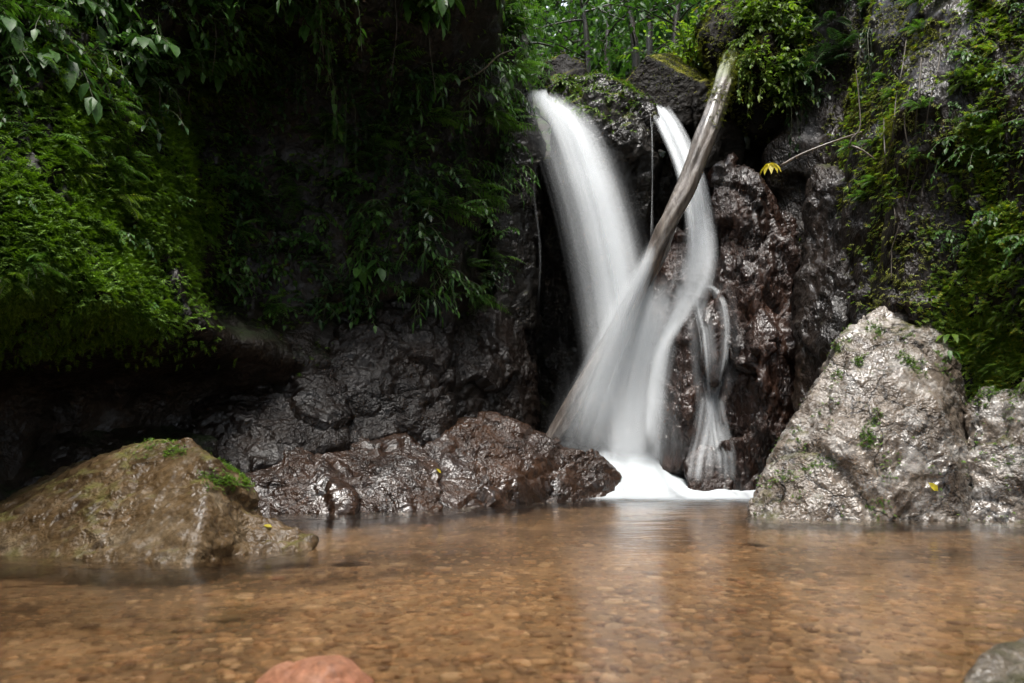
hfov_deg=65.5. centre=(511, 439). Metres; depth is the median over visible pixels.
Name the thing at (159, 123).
leafy plant
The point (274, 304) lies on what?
fern
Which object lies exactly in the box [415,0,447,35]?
leafy plant
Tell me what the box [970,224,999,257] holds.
leafy plant
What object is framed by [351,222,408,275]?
leafy plant
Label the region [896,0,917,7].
fern
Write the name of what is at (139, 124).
fern
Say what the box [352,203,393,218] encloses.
fern
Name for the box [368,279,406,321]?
leafy plant
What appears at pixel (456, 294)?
leafy plant
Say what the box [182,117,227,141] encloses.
fern
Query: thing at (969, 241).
fern
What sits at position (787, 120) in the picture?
hanging vine
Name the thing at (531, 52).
leafy plant
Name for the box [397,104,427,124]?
fern
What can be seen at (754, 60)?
leafy plant
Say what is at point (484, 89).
leafy plant
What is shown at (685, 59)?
bush
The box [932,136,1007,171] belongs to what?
leafy plant
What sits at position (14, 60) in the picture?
leafy plant
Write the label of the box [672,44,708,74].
bush
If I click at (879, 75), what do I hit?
fern
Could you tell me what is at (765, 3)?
leafy plant
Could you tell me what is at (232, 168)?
leafy plant
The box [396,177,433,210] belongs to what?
leafy plant
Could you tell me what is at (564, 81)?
leafy plant
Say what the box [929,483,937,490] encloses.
fallen leaf
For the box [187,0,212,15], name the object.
leafy plant
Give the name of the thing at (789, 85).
hanging vine
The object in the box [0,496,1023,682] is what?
pool water
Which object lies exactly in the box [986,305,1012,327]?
fern
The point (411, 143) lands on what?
leafy plant
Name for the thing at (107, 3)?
leafy plant
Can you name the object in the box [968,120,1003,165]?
fern
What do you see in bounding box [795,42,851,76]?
fern
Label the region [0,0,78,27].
fern
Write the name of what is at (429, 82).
leafy plant
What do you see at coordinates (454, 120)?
fern
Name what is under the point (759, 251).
buttress rock
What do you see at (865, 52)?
hanging vine
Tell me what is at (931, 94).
clinging root
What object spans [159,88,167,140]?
hanging root
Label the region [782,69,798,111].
hanging vine
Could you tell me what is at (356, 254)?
leafy plant
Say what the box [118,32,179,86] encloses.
leafy plant
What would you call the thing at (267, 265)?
leafy plant
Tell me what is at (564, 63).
lip rock
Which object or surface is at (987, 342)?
fern
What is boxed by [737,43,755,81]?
hanging vine
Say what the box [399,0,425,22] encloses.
leafy plant
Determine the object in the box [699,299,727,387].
cascade rock
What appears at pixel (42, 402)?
cliff
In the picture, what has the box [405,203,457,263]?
leafy plant
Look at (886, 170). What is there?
clinging root
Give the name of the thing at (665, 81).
lip rock
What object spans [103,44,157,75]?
leafy plant
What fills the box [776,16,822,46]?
leafy plant
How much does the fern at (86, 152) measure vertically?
0.222 m
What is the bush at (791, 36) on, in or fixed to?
on the bank rock at (713, 36)
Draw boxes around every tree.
[522,0,597,146]
[524,0,663,104]
[528,0,626,76]
[543,0,710,72]
[556,0,672,74]
[593,0,716,151]
[609,0,699,57]
[656,0,713,36]
[683,0,715,64]
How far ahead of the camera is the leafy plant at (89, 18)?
5.42 m
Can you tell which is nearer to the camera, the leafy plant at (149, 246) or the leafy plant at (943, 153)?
the leafy plant at (149, 246)
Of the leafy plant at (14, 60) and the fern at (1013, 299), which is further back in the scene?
the fern at (1013, 299)
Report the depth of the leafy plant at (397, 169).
7.47 m
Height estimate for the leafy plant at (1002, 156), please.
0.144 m
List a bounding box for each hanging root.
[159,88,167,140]
[175,85,182,129]
[390,0,396,79]
[427,10,435,94]
[848,70,860,147]
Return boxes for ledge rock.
[0,424,218,500]
[191,368,354,473]
[244,447,360,513]
[315,432,442,511]
[327,294,459,445]
[423,411,621,507]
[450,298,541,430]
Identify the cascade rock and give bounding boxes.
[643,224,721,477]
[682,445,733,490]
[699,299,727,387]
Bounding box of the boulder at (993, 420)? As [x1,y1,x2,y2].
[962,377,1023,522]
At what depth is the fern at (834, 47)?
8.43 m
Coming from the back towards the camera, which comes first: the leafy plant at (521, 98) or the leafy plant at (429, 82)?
the leafy plant at (521, 98)
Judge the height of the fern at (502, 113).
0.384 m
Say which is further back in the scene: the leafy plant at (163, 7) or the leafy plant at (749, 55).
the leafy plant at (749, 55)
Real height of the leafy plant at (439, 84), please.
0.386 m
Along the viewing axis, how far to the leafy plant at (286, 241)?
7.17 m
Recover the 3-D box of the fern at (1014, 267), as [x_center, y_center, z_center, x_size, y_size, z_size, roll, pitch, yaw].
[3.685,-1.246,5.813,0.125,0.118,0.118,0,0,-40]
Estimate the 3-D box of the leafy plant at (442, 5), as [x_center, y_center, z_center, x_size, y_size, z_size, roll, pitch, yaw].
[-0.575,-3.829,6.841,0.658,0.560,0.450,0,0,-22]
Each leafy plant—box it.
[0,6,43,81]
[0,45,43,90]
[0,63,35,117]
[0,108,19,136]
[2,36,103,123]
[15,194,37,212]
[23,0,110,105]
[29,12,76,46]
[52,2,111,34]
[56,0,117,26]
[65,0,108,35]
[84,0,142,52]
[85,0,114,21]
[88,32,141,119]
[90,1,142,46]
[93,0,160,74]
[101,142,115,159]
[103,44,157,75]
[109,230,134,256]
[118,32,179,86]
[125,46,166,90]
[132,0,198,38]
[133,95,188,151]
[133,225,156,262]
[146,300,158,309]
[168,48,208,83]
[174,196,195,217]
[183,0,243,83]
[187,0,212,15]
[202,1,263,66]
[203,12,254,86]
[205,54,257,91]
[216,272,271,308]
[220,0,253,20]
[220,265,259,305]
[222,240,254,290]
[223,170,270,226]
[223,219,254,257]
[224,164,268,215]
[235,52,270,98]
[252,294,308,330]
[259,263,296,302]
[263,0,319,41]
[265,235,293,263]
[272,0,307,27]
[275,0,344,25]
[277,228,315,264]
[284,49,325,92]
[285,290,339,330]
[293,238,328,271]
[299,215,347,258]
[299,255,347,292]
[319,284,376,333]
[320,280,367,313]
[321,123,360,150]
[321,279,377,331]
[322,302,343,318]
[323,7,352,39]
[325,167,358,201]
[337,198,375,240]
[338,274,387,319]
[339,245,380,292]
[340,177,375,215]
[345,260,392,313]
[347,224,395,292]
[348,199,392,258]
[348,209,392,250]
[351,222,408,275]
[363,299,382,319]
[368,41,410,98]
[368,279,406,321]
[370,247,417,292]
[379,181,435,231]
[380,107,434,176]
[388,62,441,110]
[392,66,430,114]
[392,155,416,185]
[393,240,437,297]
[395,80,433,133]
[395,204,445,259]
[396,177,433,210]
[398,0,436,24]
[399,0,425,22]
[403,193,424,220]
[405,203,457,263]
[410,174,438,207]
[410,286,436,317]
[411,287,458,332]
[412,229,457,265]
[413,73,456,127]
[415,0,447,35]
[420,72,460,111]
[424,188,458,211]
[425,256,450,280]
[427,0,465,38]
[428,264,478,316]
[431,162,462,220]
[436,0,480,16]
[439,255,482,317]
[440,99,467,136]
[442,291,469,300]
[446,58,480,88]
[447,164,464,174]
[454,139,488,185]
[460,83,514,133]
[463,281,492,307]
[464,183,498,234]
[475,178,509,208]
[476,160,512,196]
[476,219,519,255]
[478,58,515,91]
[478,270,507,295]
[483,133,533,185]
[486,65,512,107]
[492,64,526,94]
[493,257,518,286]
[494,147,518,171]
[496,0,532,25]
[496,163,540,205]
[499,23,522,56]
[499,177,534,210]
[500,47,528,98]
[505,1,530,39]
[505,3,519,25]
[506,20,533,63]
[508,87,535,118]
[509,13,537,62]
[513,102,526,124]
[523,46,539,65]
[529,57,552,90]
[537,75,559,100]
[552,74,578,90]
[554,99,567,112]
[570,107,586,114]
[584,105,598,114]
[718,5,758,25]
[725,25,757,54]
[735,46,758,68]
[736,12,785,46]
[737,50,764,78]
[739,1,769,30]
[740,0,777,21]
[747,68,771,89]
[748,13,767,36]
[756,9,779,25]
[758,71,795,103]
[759,0,804,19]
[764,86,817,122]
[765,68,792,95]
[767,86,799,114]
[768,47,807,67]
[769,5,802,34]
[775,61,825,95]
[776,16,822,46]
[777,14,799,36]
[778,0,810,20]
[778,58,814,80]
[783,26,812,48]
[790,44,816,55]
[794,0,817,22]
[797,61,834,97]
[798,82,830,107]
[905,124,954,183]
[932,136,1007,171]
[933,230,968,261]
[947,49,983,86]
[947,101,963,124]
[948,234,971,259]
[956,109,997,139]
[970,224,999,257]
[971,210,997,238]
[976,58,1023,84]
[986,153,1009,173]
[993,234,1023,270]
[996,118,1023,142]
[1007,69,1023,87]
[1009,2,1023,27]
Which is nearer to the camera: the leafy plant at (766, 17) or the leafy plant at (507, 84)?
the leafy plant at (507, 84)
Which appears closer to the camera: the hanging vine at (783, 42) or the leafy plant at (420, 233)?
the leafy plant at (420, 233)
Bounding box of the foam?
[596,443,755,498]
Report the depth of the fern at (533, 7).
8.33 m
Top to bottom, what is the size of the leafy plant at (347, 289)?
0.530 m
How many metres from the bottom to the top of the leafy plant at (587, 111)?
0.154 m
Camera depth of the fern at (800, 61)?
8.47 m
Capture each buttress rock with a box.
[707,152,801,490]
[790,164,854,411]
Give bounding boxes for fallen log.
[546,47,740,439]
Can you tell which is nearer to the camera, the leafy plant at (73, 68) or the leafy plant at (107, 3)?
the leafy plant at (73, 68)
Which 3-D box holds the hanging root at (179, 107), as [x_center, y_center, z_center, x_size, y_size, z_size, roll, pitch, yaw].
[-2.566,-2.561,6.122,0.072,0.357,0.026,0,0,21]
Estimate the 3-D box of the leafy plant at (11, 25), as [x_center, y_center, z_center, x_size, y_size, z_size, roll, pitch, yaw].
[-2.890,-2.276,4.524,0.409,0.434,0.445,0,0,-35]
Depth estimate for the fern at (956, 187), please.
6.25 m
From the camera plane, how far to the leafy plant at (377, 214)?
7.27 m
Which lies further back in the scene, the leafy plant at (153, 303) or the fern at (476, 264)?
the fern at (476, 264)
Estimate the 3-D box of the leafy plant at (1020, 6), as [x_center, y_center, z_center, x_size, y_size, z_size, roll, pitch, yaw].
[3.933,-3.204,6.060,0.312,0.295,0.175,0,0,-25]
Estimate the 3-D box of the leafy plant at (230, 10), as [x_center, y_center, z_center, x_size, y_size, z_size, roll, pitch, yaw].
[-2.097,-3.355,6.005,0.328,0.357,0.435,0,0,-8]
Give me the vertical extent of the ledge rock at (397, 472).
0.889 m
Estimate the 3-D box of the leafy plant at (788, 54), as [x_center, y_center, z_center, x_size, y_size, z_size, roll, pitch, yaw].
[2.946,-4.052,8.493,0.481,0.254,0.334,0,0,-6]
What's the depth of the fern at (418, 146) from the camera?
7.51 m
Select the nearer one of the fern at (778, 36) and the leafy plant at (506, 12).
the leafy plant at (506, 12)
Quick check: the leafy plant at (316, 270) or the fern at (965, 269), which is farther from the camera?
the leafy plant at (316, 270)
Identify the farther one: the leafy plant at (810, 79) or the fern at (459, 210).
the leafy plant at (810, 79)
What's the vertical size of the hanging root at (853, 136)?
0.719 m
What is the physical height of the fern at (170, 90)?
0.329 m
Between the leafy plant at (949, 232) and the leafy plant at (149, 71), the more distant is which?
the leafy plant at (949, 232)
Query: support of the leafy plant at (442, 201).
attached to the cliff at (42, 402)
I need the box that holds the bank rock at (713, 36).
[691,0,804,145]
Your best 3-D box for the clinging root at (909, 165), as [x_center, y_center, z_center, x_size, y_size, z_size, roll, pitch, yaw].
[3.165,-2.172,6.472,0.156,1.379,0.150,0,0,0]
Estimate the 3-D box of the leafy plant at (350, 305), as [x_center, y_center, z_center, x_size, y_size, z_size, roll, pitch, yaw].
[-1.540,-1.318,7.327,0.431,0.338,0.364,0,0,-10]
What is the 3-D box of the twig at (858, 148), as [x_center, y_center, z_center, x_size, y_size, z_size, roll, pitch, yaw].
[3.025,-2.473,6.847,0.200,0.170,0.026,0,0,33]
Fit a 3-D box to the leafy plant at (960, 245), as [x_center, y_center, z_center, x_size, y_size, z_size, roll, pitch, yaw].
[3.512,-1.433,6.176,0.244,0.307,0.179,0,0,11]
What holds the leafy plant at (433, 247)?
on the cliff at (42, 402)
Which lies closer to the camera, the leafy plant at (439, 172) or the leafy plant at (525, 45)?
the leafy plant at (439, 172)
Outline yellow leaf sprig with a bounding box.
[760,163,780,177]
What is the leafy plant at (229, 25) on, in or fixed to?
on the cliff at (42, 402)
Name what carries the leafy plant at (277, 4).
attached to the cliff at (42, 402)
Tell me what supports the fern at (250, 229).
attached to the cliff at (42, 402)
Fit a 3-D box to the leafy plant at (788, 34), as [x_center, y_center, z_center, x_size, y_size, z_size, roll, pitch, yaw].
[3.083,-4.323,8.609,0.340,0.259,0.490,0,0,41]
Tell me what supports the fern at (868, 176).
attached to the cliff at (786, 184)
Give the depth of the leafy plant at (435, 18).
6.86 m
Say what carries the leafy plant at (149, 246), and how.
attached to the cliff at (42, 402)
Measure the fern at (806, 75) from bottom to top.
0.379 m
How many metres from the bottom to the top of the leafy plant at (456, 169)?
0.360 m
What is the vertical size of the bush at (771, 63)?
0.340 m
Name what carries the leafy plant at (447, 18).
attached to the cliff at (42, 402)
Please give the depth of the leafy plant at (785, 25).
8.62 m
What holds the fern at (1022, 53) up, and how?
on the cliff at (786, 184)
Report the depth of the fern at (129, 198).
5.28 m
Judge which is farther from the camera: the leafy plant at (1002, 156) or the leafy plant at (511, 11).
the leafy plant at (511, 11)
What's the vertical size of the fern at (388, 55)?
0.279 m
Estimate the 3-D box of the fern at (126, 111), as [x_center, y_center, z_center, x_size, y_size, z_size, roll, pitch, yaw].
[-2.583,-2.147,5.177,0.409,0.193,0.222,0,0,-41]
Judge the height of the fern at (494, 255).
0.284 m
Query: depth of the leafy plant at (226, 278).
6.87 m
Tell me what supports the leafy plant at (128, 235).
attached to the cliff at (42, 402)
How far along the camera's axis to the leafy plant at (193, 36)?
6.06 m
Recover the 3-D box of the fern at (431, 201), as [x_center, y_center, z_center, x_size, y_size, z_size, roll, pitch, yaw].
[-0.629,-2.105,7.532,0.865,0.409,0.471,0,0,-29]
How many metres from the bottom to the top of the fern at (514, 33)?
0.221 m
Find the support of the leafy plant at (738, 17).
on the bank rock at (713, 36)
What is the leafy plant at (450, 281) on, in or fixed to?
on the cliff at (42, 402)
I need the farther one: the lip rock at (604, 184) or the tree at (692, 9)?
the tree at (692, 9)
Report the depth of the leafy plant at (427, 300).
7.50 m
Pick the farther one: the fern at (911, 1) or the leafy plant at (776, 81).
the leafy plant at (776, 81)
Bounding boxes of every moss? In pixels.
[0,0,531,375]
[799,0,1023,399]
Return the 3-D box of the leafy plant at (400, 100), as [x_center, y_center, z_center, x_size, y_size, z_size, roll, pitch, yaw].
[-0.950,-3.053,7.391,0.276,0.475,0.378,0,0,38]
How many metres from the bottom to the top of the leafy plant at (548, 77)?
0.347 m
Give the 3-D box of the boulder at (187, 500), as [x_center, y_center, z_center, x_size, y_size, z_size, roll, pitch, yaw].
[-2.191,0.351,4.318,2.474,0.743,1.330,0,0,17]
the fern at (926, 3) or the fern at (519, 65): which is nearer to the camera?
the fern at (926, 3)
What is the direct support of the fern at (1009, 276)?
on the moss at (1014, 347)
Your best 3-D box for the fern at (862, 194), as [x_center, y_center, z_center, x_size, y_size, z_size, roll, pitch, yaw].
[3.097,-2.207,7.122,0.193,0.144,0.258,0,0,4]
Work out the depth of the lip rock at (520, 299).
8.66 m
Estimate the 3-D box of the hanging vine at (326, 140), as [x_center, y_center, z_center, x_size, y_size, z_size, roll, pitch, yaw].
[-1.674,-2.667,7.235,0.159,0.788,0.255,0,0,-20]
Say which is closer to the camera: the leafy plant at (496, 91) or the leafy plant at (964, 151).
the leafy plant at (964, 151)
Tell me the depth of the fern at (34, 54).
4.61 m
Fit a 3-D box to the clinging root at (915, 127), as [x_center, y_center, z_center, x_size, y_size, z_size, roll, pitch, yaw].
[3.286,-2.378,6.444,0.237,1.532,0.133,0,0,-23]
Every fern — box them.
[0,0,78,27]
[0,37,57,75]
[0,266,34,299]
[4,121,96,161]
[16,0,83,26]
[23,252,71,282]
[76,163,104,192]
[79,129,112,143]
[88,87,143,123]
[112,156,151,191]
[116,184,151,219]
[125,142,153,162]
[131,58,181,97]
[134,116,160,134]
[157,76,188,112]
[162,37,245,78]
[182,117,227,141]
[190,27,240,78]
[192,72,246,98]
[235,218,271,250]
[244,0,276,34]
[263,292,304,320]
[279,187,338,228]
[293,116,343,143]
[313,113,407,154]
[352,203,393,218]
[375,38,424,61]
[388,100,463,131]
[391,128,439,151]
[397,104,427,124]
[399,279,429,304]
[411,190,481,233]
[436,105,480,128]
[439,183,502,220]
[456,169,514,209]
[466,252,492,269]
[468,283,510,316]
[482,187,513,215]
[483,100,518,140]
[488,248,526,272]
[498,98,542,135]
[504,0,546,27]
[504,30,521,38]
[508,0,550,16]
[512,7,550,37]
[514,46,542,77]
[523,62,544,95]
[528,49,555,81]
[766,93,809,108]
[772,16,806,40]
[776,56,807,79]
[778,52,833,84]
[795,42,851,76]
[801,11,853,30]
[801,27,859,66]
[834,139,858,158]
[835,30,859,40]
[845,190,867,202]
[856,0,871,12]
[856,175,875,187]
[857,137,878,149]
[870,72,885,83]
[879,86,894,102]
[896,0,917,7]
[897,18,925,35]
[900,96,933,114]
[907,146,934,164]
[916,0,932,12]
[947,67,976,96]
[947,178,970,200]
[954,111,983,140]
[955,0,975,14]
[956,260,979,279]
[959,230,988,255]
[962,361,983,376]
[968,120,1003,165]
[968,350,989,362]
[969,370,995,394]
[971,327,998,344]
[973,40,997,64]
[973,300,991,311]
[977,335,1002,353]
[979,362,997,377]
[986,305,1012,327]
[989,268,1014,286]
[993,309,1021,335]
[1001,323,1023,340]
[1003,266,1023,286]
[1004,287,1023,314]
[1006,262,1023,274]
[1009,367,1023,381]
[1014,34,1023,63]
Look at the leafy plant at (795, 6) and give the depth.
8.67 m
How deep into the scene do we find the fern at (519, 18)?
8.05 m
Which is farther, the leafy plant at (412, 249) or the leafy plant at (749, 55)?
the leafy plant at (749, 55)
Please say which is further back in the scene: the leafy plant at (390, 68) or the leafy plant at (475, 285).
the leafy plant at (475, 285)
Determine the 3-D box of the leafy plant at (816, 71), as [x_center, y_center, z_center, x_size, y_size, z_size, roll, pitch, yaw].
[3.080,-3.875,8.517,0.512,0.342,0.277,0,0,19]
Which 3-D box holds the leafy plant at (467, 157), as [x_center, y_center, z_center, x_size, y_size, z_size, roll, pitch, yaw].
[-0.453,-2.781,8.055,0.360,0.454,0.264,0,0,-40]
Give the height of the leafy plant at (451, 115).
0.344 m
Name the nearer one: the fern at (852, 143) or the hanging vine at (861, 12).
the fern at (852, 143)
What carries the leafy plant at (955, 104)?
on the cliff at (786, 184)
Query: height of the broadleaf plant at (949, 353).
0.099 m
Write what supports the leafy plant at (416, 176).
attached to the cliff at (42, 402)
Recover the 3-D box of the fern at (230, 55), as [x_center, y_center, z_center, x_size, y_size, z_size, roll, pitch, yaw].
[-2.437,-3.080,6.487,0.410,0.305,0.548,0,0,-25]
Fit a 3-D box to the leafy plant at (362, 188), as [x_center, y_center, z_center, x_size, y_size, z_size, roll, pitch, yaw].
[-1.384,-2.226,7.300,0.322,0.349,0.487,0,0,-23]
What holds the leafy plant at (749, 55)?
on the bank rock at (713, 36)
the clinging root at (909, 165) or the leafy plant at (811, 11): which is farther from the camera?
the leafy plant at (811, 11)
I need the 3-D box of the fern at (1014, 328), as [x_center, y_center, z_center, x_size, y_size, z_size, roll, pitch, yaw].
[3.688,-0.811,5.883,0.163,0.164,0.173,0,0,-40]
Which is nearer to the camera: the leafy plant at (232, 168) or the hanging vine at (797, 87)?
the leafy plant at (232, 168)
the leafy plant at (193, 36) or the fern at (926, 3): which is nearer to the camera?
the leafy plant at (193, 36)
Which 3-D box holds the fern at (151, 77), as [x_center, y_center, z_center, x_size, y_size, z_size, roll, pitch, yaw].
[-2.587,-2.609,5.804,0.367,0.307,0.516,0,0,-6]
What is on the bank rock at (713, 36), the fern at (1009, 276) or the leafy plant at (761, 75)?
the leafy plant at (761, 75)
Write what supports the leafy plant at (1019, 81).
on the cliff at (786, 184)
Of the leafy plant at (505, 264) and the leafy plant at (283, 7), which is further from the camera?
the leafy plant at (505, 264)
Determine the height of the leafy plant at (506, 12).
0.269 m
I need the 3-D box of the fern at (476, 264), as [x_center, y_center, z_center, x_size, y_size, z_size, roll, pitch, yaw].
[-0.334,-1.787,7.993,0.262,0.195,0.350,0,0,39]
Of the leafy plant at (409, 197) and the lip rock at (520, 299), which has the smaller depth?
the leafy plant at (409, 197)
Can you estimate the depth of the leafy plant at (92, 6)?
5.31 m
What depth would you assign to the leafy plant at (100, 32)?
5.51 m
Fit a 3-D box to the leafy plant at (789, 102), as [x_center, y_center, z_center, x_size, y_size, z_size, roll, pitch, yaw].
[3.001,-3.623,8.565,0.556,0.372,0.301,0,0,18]
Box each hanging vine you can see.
[296,0,344,140]
[310,0,336,73]
[319,106,337,187]
[332,64,358,172]
[335,0,366,49]
[386,137,429,207]
[727,58,745,110]
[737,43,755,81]
[738,50,749,88]
[738,69,755,117]
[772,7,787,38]
[776,88,800,156]
[777,57,792,97]
[778,17,799,63]
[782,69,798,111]
[788,57,810,123]
[792,0,815,54]
[794,41,823,92]
[832,0,863,17]
[855,27,873,120]
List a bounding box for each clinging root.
[883,118,895,279]
[888,39,906,166]
[888,88,909,258]
[901,57,921,239]
[920,28,940,198]
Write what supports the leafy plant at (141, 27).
attached to the cliff at (42, 402)
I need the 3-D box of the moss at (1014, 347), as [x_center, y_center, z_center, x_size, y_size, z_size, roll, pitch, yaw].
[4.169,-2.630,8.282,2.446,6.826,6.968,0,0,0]
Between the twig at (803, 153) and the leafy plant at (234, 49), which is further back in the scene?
the twig at (803, 153)
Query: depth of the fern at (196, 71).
6.26 m
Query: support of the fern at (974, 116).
attached to the cliff at (786, 184)
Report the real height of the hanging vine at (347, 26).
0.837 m
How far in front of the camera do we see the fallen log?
8.03 m
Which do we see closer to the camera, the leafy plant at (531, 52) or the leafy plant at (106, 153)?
the leafy plant at (106, 153)
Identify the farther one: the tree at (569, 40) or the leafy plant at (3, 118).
the tree at (569, 40)
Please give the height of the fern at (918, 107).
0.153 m
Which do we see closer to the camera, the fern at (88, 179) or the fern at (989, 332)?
the fern at (88, 179)
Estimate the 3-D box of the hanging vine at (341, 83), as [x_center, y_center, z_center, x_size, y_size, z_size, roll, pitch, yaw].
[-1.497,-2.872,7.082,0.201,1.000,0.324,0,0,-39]
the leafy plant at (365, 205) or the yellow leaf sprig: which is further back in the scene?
the yellow leaf sprig
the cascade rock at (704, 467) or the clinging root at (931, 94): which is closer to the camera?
the clinging root at (931, 94)
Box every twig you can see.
[453,50,511,84]
[781,131,861,166]
[851,145,875,160]
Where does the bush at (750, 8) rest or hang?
on the bank rock at (713, 36)
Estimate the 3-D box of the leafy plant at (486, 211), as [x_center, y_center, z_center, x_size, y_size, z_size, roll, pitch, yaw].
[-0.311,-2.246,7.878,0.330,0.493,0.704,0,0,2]
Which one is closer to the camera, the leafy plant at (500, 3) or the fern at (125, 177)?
the fern at (125, 177)
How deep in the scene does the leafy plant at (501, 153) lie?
8.56 m
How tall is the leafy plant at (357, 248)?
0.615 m
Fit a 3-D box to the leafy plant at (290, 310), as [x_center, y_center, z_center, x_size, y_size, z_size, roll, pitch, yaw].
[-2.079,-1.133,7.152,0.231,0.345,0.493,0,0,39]
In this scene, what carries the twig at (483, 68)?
attached to the cliff at (42, 402)
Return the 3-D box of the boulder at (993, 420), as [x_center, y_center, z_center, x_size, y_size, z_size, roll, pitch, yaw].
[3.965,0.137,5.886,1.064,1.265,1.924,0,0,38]
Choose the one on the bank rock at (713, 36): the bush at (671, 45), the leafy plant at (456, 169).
the bush at (671, 45)
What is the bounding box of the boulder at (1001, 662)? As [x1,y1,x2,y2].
[964,637,1023,682]
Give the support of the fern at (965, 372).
attached to the cliff at (786, 184)
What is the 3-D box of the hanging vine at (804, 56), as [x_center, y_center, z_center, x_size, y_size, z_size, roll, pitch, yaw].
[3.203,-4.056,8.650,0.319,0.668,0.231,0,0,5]
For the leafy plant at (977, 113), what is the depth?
6.06 m
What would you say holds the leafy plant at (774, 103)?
on the cliff at (786, 184)
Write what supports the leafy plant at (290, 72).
attached to the cliff at (42, 402)
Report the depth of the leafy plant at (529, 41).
8.23 m
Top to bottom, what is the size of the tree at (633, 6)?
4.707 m
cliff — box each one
[0,0,529,483]
[535,148,754,455]
[743,0,1023,401]
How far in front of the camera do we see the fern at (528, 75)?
8.81 m
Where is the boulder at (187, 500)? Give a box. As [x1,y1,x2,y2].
[0,437,318,563]
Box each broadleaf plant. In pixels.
[935,334,970,342]
[945,350,960,359]
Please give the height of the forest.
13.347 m
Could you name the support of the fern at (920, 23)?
attached to the cliff at (786, 184)
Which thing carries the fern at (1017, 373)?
attached to the cliff at (786, 184)
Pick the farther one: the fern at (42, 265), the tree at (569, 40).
the tree at (569, 40)
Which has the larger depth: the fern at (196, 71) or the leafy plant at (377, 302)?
the leafy plant at (377, 302)
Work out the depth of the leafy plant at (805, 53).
8.59 m
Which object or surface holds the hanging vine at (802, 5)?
hanging from the bank rock at (713, 36)
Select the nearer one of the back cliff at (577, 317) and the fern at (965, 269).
the fern at (965, 269)
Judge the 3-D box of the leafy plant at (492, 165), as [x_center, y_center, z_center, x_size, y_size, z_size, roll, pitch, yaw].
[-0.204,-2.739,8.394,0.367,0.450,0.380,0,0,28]
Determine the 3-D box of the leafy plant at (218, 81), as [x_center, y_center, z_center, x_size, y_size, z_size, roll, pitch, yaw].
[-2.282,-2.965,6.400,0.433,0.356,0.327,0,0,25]
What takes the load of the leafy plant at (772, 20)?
on the bank rock at (713, 36)
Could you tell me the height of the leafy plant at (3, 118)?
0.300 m
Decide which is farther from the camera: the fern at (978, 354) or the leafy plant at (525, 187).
the leafy plant at (525, 187)
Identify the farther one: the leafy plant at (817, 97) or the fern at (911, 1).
the leafy plant at (817, 97)
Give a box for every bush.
[612,36,645,65]
[616,4,709,65]
[643,11,708,55]
[659,19,706,71]
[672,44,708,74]
[696,0,808,40]
[708,0,779,17]
[723,35,795,73]
[768,13,830,48]
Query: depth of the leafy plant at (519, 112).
8.75 m
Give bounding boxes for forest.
[528,0,706,88]
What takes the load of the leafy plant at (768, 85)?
on the cliff at (786, 184)
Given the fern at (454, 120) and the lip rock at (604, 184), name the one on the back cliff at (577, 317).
the lip rock at (604, 184)
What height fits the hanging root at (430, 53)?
0.752 m
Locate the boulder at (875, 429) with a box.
[747,306,972,520]
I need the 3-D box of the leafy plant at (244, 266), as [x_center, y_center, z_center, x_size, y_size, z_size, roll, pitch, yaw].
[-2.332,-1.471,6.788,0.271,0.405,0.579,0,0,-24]
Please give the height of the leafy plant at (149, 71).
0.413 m
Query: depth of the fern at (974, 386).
6.08 m
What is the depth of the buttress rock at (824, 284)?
7.48 m
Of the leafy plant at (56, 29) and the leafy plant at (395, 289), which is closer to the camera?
the leafy plant at (56, 29)
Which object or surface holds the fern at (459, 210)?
attached to the cliff at (42, 402)
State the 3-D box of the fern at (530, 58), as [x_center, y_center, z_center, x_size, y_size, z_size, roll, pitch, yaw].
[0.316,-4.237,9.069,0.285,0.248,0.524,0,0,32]
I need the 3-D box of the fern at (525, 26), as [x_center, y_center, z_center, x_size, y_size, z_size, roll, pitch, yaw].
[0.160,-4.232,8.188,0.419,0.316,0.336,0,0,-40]
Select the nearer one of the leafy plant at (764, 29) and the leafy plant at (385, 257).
the leafy plant at (385, 257)
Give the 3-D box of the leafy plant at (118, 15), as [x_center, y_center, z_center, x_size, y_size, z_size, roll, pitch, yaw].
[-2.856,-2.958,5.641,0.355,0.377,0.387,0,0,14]
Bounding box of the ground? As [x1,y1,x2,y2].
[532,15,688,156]
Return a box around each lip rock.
[488,99,546,333]
[536,52,587,99]
[543,69,663,300]
[626,52,712,150]
[691,78,745,235]
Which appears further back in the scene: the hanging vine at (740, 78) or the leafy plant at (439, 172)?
the hanging vine at (740, 78)
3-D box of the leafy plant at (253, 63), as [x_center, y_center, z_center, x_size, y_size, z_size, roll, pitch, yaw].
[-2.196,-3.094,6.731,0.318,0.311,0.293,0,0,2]

